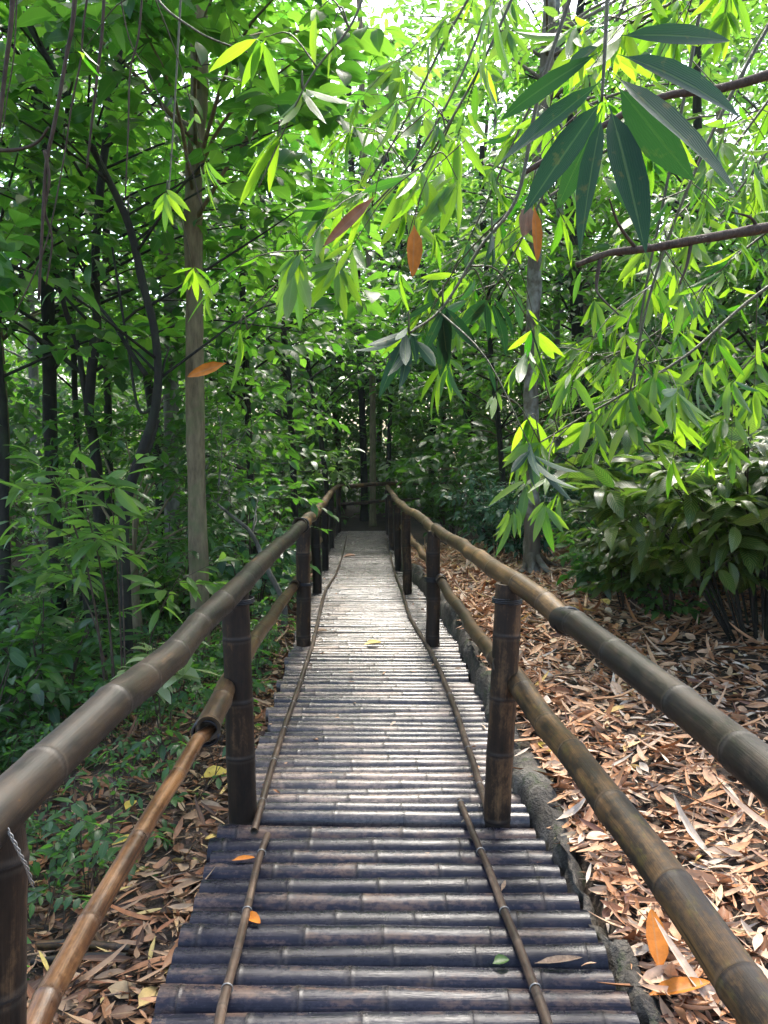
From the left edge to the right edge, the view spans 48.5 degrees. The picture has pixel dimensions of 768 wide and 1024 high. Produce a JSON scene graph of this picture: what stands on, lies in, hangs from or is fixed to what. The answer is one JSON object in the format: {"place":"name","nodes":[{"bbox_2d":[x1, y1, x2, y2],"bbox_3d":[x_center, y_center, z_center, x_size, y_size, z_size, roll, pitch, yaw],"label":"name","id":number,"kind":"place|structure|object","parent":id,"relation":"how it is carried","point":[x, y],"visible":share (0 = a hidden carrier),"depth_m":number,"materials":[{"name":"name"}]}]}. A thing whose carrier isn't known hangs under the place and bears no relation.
{"place":"outdoors","nodes":[
{"label":"outdoors","id":0,"kind":"place"},
{"bbox_2d":[0,0,14,133],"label":"hanging vine","id":1,"kind":"object","parent":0,"point":[8,44],"visible":1,"depth_m":2.94,"materials":[{"name":"brown plant"}]},
{"bbox_2d":[14,0,87,314],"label":"hanging vine","id":2,"kind":"object","parent":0,"point":[82,34],"visible":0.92,"depth_m":3.50,"materials":[{"name":"brown plant"}]},
{"bbox_2d":[37,0,76,299],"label":"hanging vine","id":3,"kind":"object","parent":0,"point":[66,55],"visible":1,"depth_m":3.39,"materials":[{"name":"brown plant"}]},
{"bbox_2d":[86,0,105,168],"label":"hanging vine","id":4,"kind":"object","parent":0,"point":[97,76],"visible":0.98,"depth_m":3.25,"materials":[{"name":"brown plant"}]},
{"bbox_2d":[124,0,142,202],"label":"hanging vine","id":5,"kind":"object","parent":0,"point":[138,34],"visible":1,"depth_m":3.55,"materials":[{"name":"brown plant"}]},
{"bbox_2d":[78,0,247,209],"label":"bamboo branch","id":6,"kind":"object","parent":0,"point":[214,172],"visible":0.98,"depth_m":2.68,"materials":[{"name":"green plant"}]},
{"bbox_2d":[153,0,216,302],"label":"bamboo branch","id":7,"kind":"object","parent":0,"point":[165,202],"visible":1,"depth_m":3.00,"materials":[{"name":"green plant"}]},
{"bbox_2d":[209,0,362,204],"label":"bamboo branch","id":8,"kind":"object","parent":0,"point":[271,152],"visible":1,"depth_m":2.40,"materials":[{"name":"green plant"}]},
{"bbox_2d":[324,109,429,245],"bbox_3d":[-0.012,-0.977,2.465,0.322,0.419,0.059,-1,4,-16],"label":"hanging leaf","id":9,"kind":"object","parent":8,"relation":"hanging from","point":[350,218],"visible":1,"depth_m":2.45,"materials":[{"name":"brown plant"}]},
{"bbox_2d":[188,7,488,391],"bbox_3d":[-0.093,-1.350,2.928,1.140,1.896,0.532,-4,6,-42],"label":"bamboo branch","id":10,"kind":"object","parent":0,"point":[295,284],"visible":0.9,"depth_m":2.80,"materials":[{"name":"green plant"}]},
{"bbox_2d":[187,284,276,376],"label":"hanging leaf","id":11,"kind":"object","parent":10,"relation":"hanging from","point":[206,368],"visible":0.97,"depth_m":2.87,"materials":[{"name":"orange plant"}]},
{"bbox_2d":[324,0,512,309],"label":"bamboo branch","id":12,"kind":"object","parent":10,"relation":"on","point":[443,201],"visible":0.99,"depth_m":2.68,"materials":[{"name":"green plant"}]},
{"bbox_2d":[407,140,465,276],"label":"hanging leaf","id":13,"kind":"object","parent":12,"relation":"hanging from","point":[414,249],"visible":1,"depth_m":2.55,"materials":[{"name":"orange plant"}]},
{"bbox_2d":[0,460,767,1023],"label":"ground","id":14,"kind":"structure","parent":0,"point":[356,524],"depth_m":4.03,"materials":[{"name":"plant"}]},
{"bbox_2d":[0,546,76,649],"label":"shrub","id":15,"kind":"object","parent":14,"relation":"on","point":[24,584],"visible":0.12,"depth_m":7.61,"materials":[{"name":"green plant"}]},
{"bbox_2d":[0,649,83,772],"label":"shrub","id":16,"kind":"object","parent":14,"relation":"on","point":[38,688],"visible":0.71,"depth_m":5.14,"materials":[{"name":"green plant"}]},
{"bbox_2d":[0,570,84,694],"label":"shrub","id":17,"kind":"object","parent":14,"relation":"on","point":[23,611],"visible":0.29,"depth_m":6.86,"materials":[{"name":"green plant"}]},
{"bbox_2d":[0,43,95,478],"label":"forest tree","id":18,"kind":"object","parent":14,"relation":"on","point":[18,411],"visible":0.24,"depth_m":9.57,"materials":[{"name":"green plant"}]},
{"bbox_2d":[10,470,118,615],"bbox_3d":[-4.244,0.361,11.384,2.224,2.085,1.656,3,5,39],"label":"shrub","id":19,"kind":"object","parent":14,"relation":"on","point":[41,531],"visible":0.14,"depth_m":11.37,"materials":[{"name":"green plant"}]},
{"bbox_2d":[36,939,132,952],"bbox_3d":[-1.034,1.500,2.937,0.385,0.090,0.033,1,4,18],"label":"fallen stick","id":20,"kind":"object","parent":14,"relation":"on","point":[44,945],"visible":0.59,"depth_m":2.91,"materials":[{"name":"brown wood"}]},
{"bbox_2d":[0,37,178,572],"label":"forest tree","id":21,"kind":"object","parent":14,"relation":"on","point":[33,373],"visible":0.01,"depth_m":15.82,"materials":[{"name":"green plant"}]},
{"bbox_2d":[0,578,197,728],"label":"young plant","id":22,"kind":"object","parent":14,"relation":"on","point":[17,657],"visible":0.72,"depth_m":5.63,"materials":[{"name":"green plant"}]},
{"bbox_2d":[0,431,239,732],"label":"young plant","id":23,"kind":"object","parent":14,"relation":"on","point":[78,551],"visible":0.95,"depth_m":4.92,"materials":[{"name":"green plant"}]},
{"bbox_2d":[51,491,189,638],"bbox_3d":[-2.671,0.559,8.544,1.710,1.537,1.553,0,4,0],"label":"shrub","id":24,"kind":"object","parent":14,"relation":"on","point":[150,608],"visible":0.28,"depth_m":8.34,"materials":[{"name":"green plant"}]},
{"bbox_2d":[0,1,260,662],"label":"forest tree","id":25,"kind":"object","parent":14,"relation":"on","point":[80,113],"visible":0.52,"depth_m":6.59,"materials":[{"name":"green plant"}]},
{"bbox_2d":[0,0,271,564],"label":"forest tree","id":26,"kind":"object","parent":14,"relation":"on","point":[74,221],"visible":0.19,"depth_m":8.87,"materials":[{"name":"green plant"}]},
{"bbox_2d":[0,0,272,620],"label":"forest tree","id":27,"kind":"object","parent":14,"relation":"on","point":[19,342],"visible":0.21,"depth_m":8.74,"materials":[{"name":"green plant"}]},
{"bbox_2d":[0,0,275,597],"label":"forest tree","id":28,"kind":"object","parent":14,"relation":"on","point":[107,397],"visible":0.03,"depth_m":11.38,"materials":[{"name":"green plant"}]},
{"bbox_2d":[9,393,277,652],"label":"forest tree","id":29,"kind":"object","parent":14,"relation":"on","point":[176,559],"visible":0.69,"depth_m":7.48,"materials":[{"name":"green plant"}]},
{"bbox_2d":[75,504,224,618],"bbox_3d":[-2.547,0.570,9.659,1.613,1.426,1.884,0,4,0],"label":"shrub","id":30,"kind":"object","parent":14,"relation":"on","point":[174,528],"visible":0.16,"depth_m":9.76,"materials":[{"name":"green plant"}]},
{"bbox_2d":[0,1,302,634],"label":"forest tree","id":31,"kind":"object","parent":14,"relation":"on","point":[50,365],"visible":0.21,"depth_m":8.49,"materials":[{"name":"green plant"}]},
{"bbox_2d":[0,568,312,1023],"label":"leaf litter","id":32,"kind":"object","parent":14,"relation":"on","point":[124,987],"visible":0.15,"depth_m":3.31,"materials":[{"name":"plant"}]},
{"bbox_2d":[0,545,321,979],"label":"undergrowth","id":33,"kind":"object","parent":14,"relation":"on","point":[101,858],"visible":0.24,"depth_m":4.46,"materials":[{"name":"green plant"}]},
{"bbox_2d":[5,151,318,583],"bbox_3d":[-3.468,-2.079,13.148,5.088,7.007,4.750,0,4,0],"label":"forest tree","id":34,"kind":"object","parent":14,"relation":"on","point":[147,390],"visible":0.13,"depth_m":12.37,"materials":[{"name":"green plant"}]},
{"bbox_2d":[90,484,237,588],"bbox_3d":[-3.261,0.373,12.220,2.463,1.934,1.464,2,4,23],"label":"shrub","id":35,"kind":"object","parent":14,"relation":"on","point":[154,513],"visible":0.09,"depth_m":12.39,"materials":[{"name":"green plant"}]},
{"bbox_2d":[110,641,218,752],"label":"sapling","id":36,"kind":"object","parent":14,"relation":"on","point":[188,672],"visible":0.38,"depth_m":4.60,"materials":[{"name":"green plant"}]},
{"bbox_2d":[0,484,340,1023],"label":"bamboo railing","id":37,"kind":"object","parent":14,"relation":"on","point":[32,779],"visible":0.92,"depth_m":2.29,"materials":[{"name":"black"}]},
{"bbox_2d":[111,525,244,625],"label":"shrub","id":38,"kind":"object","parent":14,"relation":"on","point":[175,586],"visible":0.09,"depth_m":9.02,"materials":[{"name":"green plant"}]},
{"bbox_2d":[0,0,360,658],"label":"forest tree","id":39,"kind":"object","parent":14,"relation":"on","point":[260,275],"visible":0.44,"depth_m":7.45,"materials":[{"name":"green plant"}]},
{"bbox_2d":[21,148,365,515],"bbox_3d":[-3.736,-2.812,16.988,6.555,8.129,5.937,-1,4,-19],"label":"forest tree","id":40,"kind":"object","parent":14,"relation":"on","point":[333,476],"visible":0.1,"depth_m":16.48,"materials":[{"name":"green plant"}]},
{"bbox_2d":[4,0,405,588],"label":"forest tree","id":41,"kind":"object","parent":14,"relation":"on","point":[173,504],"visible":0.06,"depth_m":10.28,"materials":[{"name":"green plant"}]},
{"bbox_2d":[0,0,443,663],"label":"forest tree","id":42,"kind":"object","parent":14,"relation":"on","point":[148,352],"visible":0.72,"depth_m":5.84,"materials":[{"name":"green plant"}]},
{"bbox_2d":[381,0,641,401],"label":"bamboo branch","id":43,"kind":"object","parent":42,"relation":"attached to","point":[508,138],"visible":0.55,"depth_m":6.04,"materials":[{"name":"green plant"}]},
{"bbox_2d":[40,142,422,553],"bbox_3d":[-1.881,-1.876,10.919,4.752,6.136,4.121,0,4,0],"label":"forest tree","id":44,"kind":"object","parent":14,"relation":"on","point":[245,369],"visible":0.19,"depth_m":10.57,"materials":[{"name":"green plant"}]},
{"bbox_2d":[14,0,462,660],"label":"forest tree","id":45,"kind":"object","parent":14,"relation":"on","point":[356,48],"visible":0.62,"depth_m":5.80,"materials":[{"name":"green plant"}]},
{"bbox_2d":[116,357,365,629],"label":"sapling","id":46,"kind":"object","parent":14,"relation":"on","point":[243,491],"visible":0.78,"depth_m":7.68,"materials":[{"name":"green plant"}]},
{"bbox_2d":[174,470,310,573],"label":"shrub","id":47,"kind":"object","parent":14,"relation":"on","point":[259,520],"visible":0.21,"depth_m":10.48,"materials":[{"name":"green plant"}]},
{"bbox_2d":[170,485,320,618],"bbox_3d":[-1.384,0.430,8.775,1.470,1.414,1.147,0,4,0],"label":"young plant","id":48,"kind":"object","parent":14,"relation":"on","point":[221,567],"visible":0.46,"depth_m":8.73,"materials":[{"name":"green plant"}]},
{"bbox_2d":[209,467,320,568],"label":"shrub","id":49,"kind":"object","parent":14,"relation":"on","point":[289,516],"visible":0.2,"depth_m":13.54,"materials":[{"name":"green plant"}]},
{"bbox_2d":[183,142,416,523],"bbox_3d":[-1.692,-2.542,13.637,4.494,7.203,4.930,0,4,0],"label":"forest tree","id":50,"kind":"object","parent":14,"relation":"on","point":[290,409],"visible":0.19,"depth_m":13.94,"materials":[{"name":"green plant"}]},
{"bbox_2d":[179,191,428,524],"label":"forest tree","id":51,"kind":"object","parent":14,"relation":"on","point":[308,367],"visible":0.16,"depth_m":17.41,"materials":[{"name":"green plant"}]},
{"bbox_2d":[209,114,399,515],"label":"forest tree","id":52,"kind":"object","parent":14,"relation":"on","point":[391,247],"visible":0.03,"depth_m":25.27,"materials":[{"name":"green plant"}]},
{"bbox_2d":[246,0,487,526],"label":"forest tree","id":53,"kind":"object","parent":14,"relation":"on","point":[372,468],"visible":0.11,"depth_m":22.25,"materials":[{"name":"green plant"}]},
{"bbox_2d":[271,81,464,520],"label":"forest tree","id":54,"kind":"object","parent":14,"relation":"on","point":[364,514],"visible":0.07,"depth_m":23.73,"materials":[{"name":"green plant"}]},
{"bbox_2d":[0,0,767,540],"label":"forest","id":55,"kind":"object","parent":14,"relation":"on","point":[334,436],"visible":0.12,"depth_m":24.61,"materials":[{"name":"green plant"}]},
{"bbox_2d":[340,481,448,530],"bbox_3d":[0.694,-0.088,21.633,1.216,1.418,5.252,3,5,34],"label":"bamboo railing","id":56,"kind":"object","parent":14,"relation":"on","point":[371,484],"visible":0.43,"depth_m":20.57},
{"bbox_2d":[151,531,639,1023],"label":"bamboo walkway","id":57,"kind":"structure","parent":14,"relation":"on","point":[355,897],"depth_m":3.19,"materials":[{"name":"wood"}]},
{"bbox_2d":[318,57,473,501],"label":"forest tree","id":58,"kind":"object","parent":14,"relation":"on","point":[408,145],"visible":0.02,"depth_m":30.10,"materials":[{"name":"green plant"}]},
{"bbox_2d":[292,119,503,481],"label":"forest tree","id":59,"kind":"object","parent":14,"relation":"on","point":[389,438],"visible":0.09,"depth_m":22.78,"materials":[{"name":"green plant"}]},
{"bbox_2d":[322,116,548,510],"bbox_3d":[1.386,-5.607,24.156,6.418,11.616,7.101,4,6,43],"label":"forest tree","id":60,"kind":"object","parent":14,"relation":"on","point":[416,366],"visible":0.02,"depth_m":23.85,"materials":[{"name":"green plant"}]},
{"bbox_2d":[314,100,569,528],"bbox_3d":[1.458,-4.223,18.802,6.101,9.594,6.360,0,4,0],"label":"forest tree","id":61,"kind":"object","parent":14,"relation":"on","point":[365,108],"visible":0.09,"depth_m":17.88,"materials":[{"name":"green plant"}]},
{"bbox_2d":[409,476,487,536],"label":"shrub","id":62,"kind":"object","parent":14,"relation":"on","point":[434,514],"visible":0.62,"depth_m":17.59,"materials":[{"name":"green plant"}]},
{"bbox_2d":[432,463,540,556],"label":"shrub","id":63,"kind":"object","parent":14,"relation":"on","point":[489,532],"visible":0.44,"depth_m":11.99,"materials":[{"name":"green plant"}]},
{"bbox_2d":[343,145,652,487],"bbox_3d":[1.927,-2.464,13.509,3.830,6.348,4.261,-3,5,-38],"label":"forest tree","id":64,"kind":"object","parent":14,"relation":"on","point":[489,349],"visible":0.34,"depth_m":13.36,"materials":[{"name":"green plant"}]},
{"bbox_2d":[409,59,602,449],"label":"forest tree","id":65,"kind":"object","parent":14,"relation":"on","point":[494,122],"visible":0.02,"depth_m":26.25,"materials":[{"name":"green plant"}]},
{"bbox_2d":[450,441,566,540],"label":"shrub","id":66,"kind":"object","parent":14,"relation":"on","point":[507,472],"visible":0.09,"depth_m":14.30,"materials":[{"name":"green plant"}]},
{"bbox_2d":[476,474,576,561],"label":"shrub","id":67,"kind":"object","parent":14,"relation":"on","point":[500,511],"visible":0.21,"depth_m":10.49,"materials":[{"name":"green plant"}]},
{"bbox_2d":[400,550,665,1023],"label":"stone edging","id":68,"kind":"object","parent":14,"relation":"on","point":[535,791],"visible":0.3,"depth_m":3.55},
{"bbox_2d":[377,222,694,507],"bbox_3d":[2.986,-2.791,17.119,6.783,6.560,6.176,-2,4,-22],"label":"forest tree","id":69,"kind":"object","parent":14,"relation":"on","point":[408,470],"visible":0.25,"depth_m":16.91,"materials":[{"name":"green plant"}]},
{"bbox_2d":[351,0,767,574],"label":"forest tree","id":70,"kind":"object","parent":14,"relation":"on","point":[535,559],"visible":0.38,"depth_m":9.07,"materials":[{"name":"green plant"}]},
{"bbox_2d":[380,0,743,542],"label":"forest tree","id":71,"kind":"object","parent":14,"relation":"on","point":[481,117],"visible":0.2,"depth_m":12.68,"materials":[{"name":"green plant"}]},
{"bbox_2d":[376,0,749,495],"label":"forest tree","id":72,"kind":"object","parent":14,"relation":"on","point":[578,304],"visible":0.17,"depth_m":12.34,"materials":[{"name":"green plant"}]},
{"bbox_2d":[385,485,767,1023],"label":"bamboo railing","id":73,"kind":"object","parent":14,"relation":"on","point":[734,974],"visible":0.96,"depth_m":2.52,"materials":[{"name":"brown"}]},
{"bbox_2d":[542,449,625,532],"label":"shrub","id":74,"kind":"object","parent":14,"relation":"on","point":[572,497],"visible":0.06,"depth_m":11.08,"materials":[{"name":"green plant"}]},
{"bbox_2d":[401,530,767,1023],"bbox_3d":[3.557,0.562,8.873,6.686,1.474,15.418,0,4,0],"label":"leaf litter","id":75,"kind":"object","parent":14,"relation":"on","point":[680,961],"visible":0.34,"depth_m":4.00,"materials":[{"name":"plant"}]},
{"bbox_2d":[646,909,668,964],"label":"fallen leaf","id":76,"kind":"object","parent":75,"relation":"on","point":[657,946],"visible":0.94,"depth_m":2.61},
{"bbox_2d":[649,977,709,994],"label":"fallen leaf","id":77,"kind":"object","parent":75,"relation":"on","point":[676,985],"visible":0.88,"depth_m":2.45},
{"bbox_2d":[416,0,757,445],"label":"forest tree","id":78,"kind":"object","parent":14,"relation":"on","point":[467,167],"visible":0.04,"depth_m":14.33,"materials":[{"name":"green plant"}]},
{"bbox_2d":[549,466,625,551],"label":"shrub","id":79,"kind":"object","parent":14,"relation":"on","point":[572,526],"visible":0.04,"depth_m":9.28,"materials":[{"name":"green plant"}]},
{"bbox_2d":[552,521,629,600],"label":"shrub","id":80,"kind":"object","parent":14,"relation":"on","point":[591,573],"visible":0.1,"depth_m":7.37,"materials":[{"name":"green plant"}]},
{"bbox_2d":[424,26,767,417],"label":"forest tree","id":81,"kind":"object","parent":14,"relation":"on","point":[510,122],"visible":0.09,"depth_m":16.71,"materials":[{"name":"green plant"}]},
{"bbox_2d":[462,45,767,461],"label":"forest tree","id":82,"kind":"object","parent":14,"relation":"on","point":[697,125],"visible":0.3,"depth_m":9.61,"materials":[{"name":"green plant"}]},
{"bbox_2d":[553,471,693,610],"bbox_3d":[1.966,0.204,6.623,1.168,1.184,1.195,-1,4,-19],"label":"shrub","id":83,"kind":"object","parent":14,"relation":"on","point":[618,566],"visible":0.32,"depth_m":6.51,"materials":[{"name":"green plant"}]},
{"bbox_2d":[513,400,767,643],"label":"bush","id":84,"kind":"object","parent":14,"relation":"on","point":[722,513],"visible":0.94,"depth_m":5.25,"materials":[{"name":"green plant"}]},
{"bbox_2d":[503,233,767,439],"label":"bamboo branch","id":85,"kind":"object","parent":84,"relation":"attached to","point":[699,286],"visible":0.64,"depth_m":4.47,"materials":[{"name":"green plant"}]},
{"bbox_2d":[536,135,767,440],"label":"bamboo branch","id":86,"kind":"object","parent":84,"relation":"attached to","point":[754,207],"visible":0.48,"depth_m":6.24,"materials":[{"name":"green plant"}]},
{"bbox_2d":[539,0,767,412],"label":"forest tree","id":87,"kind":"object","parent":14,"relation":"on","point":[749,106],"visible":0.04,"depth_m":19.32,"materials":[{"name":"green plant"}]},
{"bbox_2d":[546,0,767,516],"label":"bamboo branch","id":88,"kind":"object","parent":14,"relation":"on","point":[665,302],"visible":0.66,"depth_m":3.57,"materials":[{"name":"green plant"}]},
{"bbox_2d":[613,571,720,623],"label":"shrub","id":89,"kind":"object","parent":14,"relation":"on","point":[657,605],"visible":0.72,"depth_m":6.19,"materials":[{"name":"green plant"}]},
{"bbox_2d":[567,143,767,475],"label":"forest tree","id":90,"kind":"object","parent":14,"relation":"on","point":[712,252],"visible":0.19,"depth_m":8.46,"materials":[{"name":"green plant"}]},
{"bbox_2d":[586,0,767,453],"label":"forest tree","id":91,"kind":"object","parent":14,"relation":"on","point":[729,66],"visible":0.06,"depth_m":10.89,"materials":[{"name":"green plant"}]},
{"bbox_2d":[655,15,767,393],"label":"forest tree","id":92,"kind":"object","parent":14,"relation":"on","point":[763,92],"visible":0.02,"depth_m":16.01,"materials":[{"name":"green plant"}]},
{"bbox_2d":[0,0,767,458],"label":"sky","id":93,"kind":"structure","parent":0,"point":[383,3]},
{"bbox_2d":[299,0,535,318],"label":"bamboo branch","id":94,"kind":"object","parent":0,"point":[393,79],"visible":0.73,"depth_m":4.36,"materials":[{"name":"green plant"}]},
{"bbox_2d":[356,0,578,502],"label":"bamboo branch","id":95,"kind":"object","parent":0,"point":[446,325],"visible":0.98,"depth_m":2.09,"materials":[{"name":"green plant"}]},
{"bbox_2d":[417,0,689,423],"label":"bamboo branch","id":96,"kind":"object","parent":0,"point":[514,240],"visible":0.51,"depth_m":4.04,"materials":[{"name":"green plant"}]},
{"bbox_2d":[494,0,739,253],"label":"bamboo spray","id":97,"kind":"object","parent":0,"point":[655,128],"visible":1,"depth_m":1.25,"materials":[{"name":"green plant"}]},
{"bbox_2d":[486,285,767,556],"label":"bamboo branch","id":98,"kind":"object","parent":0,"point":[579,434],"visible":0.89,"depth_m":3.12,"materials":[{"name":"green plant"}]},
{"bbox_2d":[575,198,767,315],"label":"broken branch","id":99,"kind":"object","parent":98,"relation":"on","point":[755,228],"visible":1,"depth_m":2.75,"materials":[{"name":"brown plant"}]},
{"bbox_2d":[514,0,750,167],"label":"bamboo branch","id":100,"kind":"object","parent":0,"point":[725,13],"visible":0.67,"depth_m":2.86,"materials":[{"name":"green plant"}]},
{"bbox_2d":[525,69,767,174],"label":"broken branch","id":101,"kind":"object","parent":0,"point":[754,79],"visible":0.48,"depth_m":2.29,"materials":[{"name":"brown plant"}]},
{"bbox_2d":[532,204,542,261],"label":"hanging leaf","id":102,"kind":"object","parent":101,"relation":"hanging from","point":[537,233],"visible":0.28,"depth_m":2.25,"materials":[{"name":"orange plant"}]},
{"bbox_2d":[519,110,581,236],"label":"hanging leaf","id":103,"kind":"object","parent":101,"relation":"hanging from","point":[525,222],"visible":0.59,"depth_m":2.27,"materials":[{"name":"orange plant"}]},
{"bbox_2d":[550,23,767,464],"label":"bamboo branch","id":104,"kind":"object","parent":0,"point":[649,393],"visible":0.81,"depth_m":3.23,"materials":[{"name":"green plant"}]},
{"bbox_2d":[609,59,767,393],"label":"bamboo branch","id":105,"kind":"object","parent":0,"point":[699,251],"visible":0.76,"depth_m":4.13,"materials":[{"name":"green plant"}]},
{"bbox_2d":[656,346,767,484],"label":"bamboo branch","id":106,"kind":"object","parent":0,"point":[717,428],"visible":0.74,"depth_m":4.37,"materials":[{"name":"green plant"}]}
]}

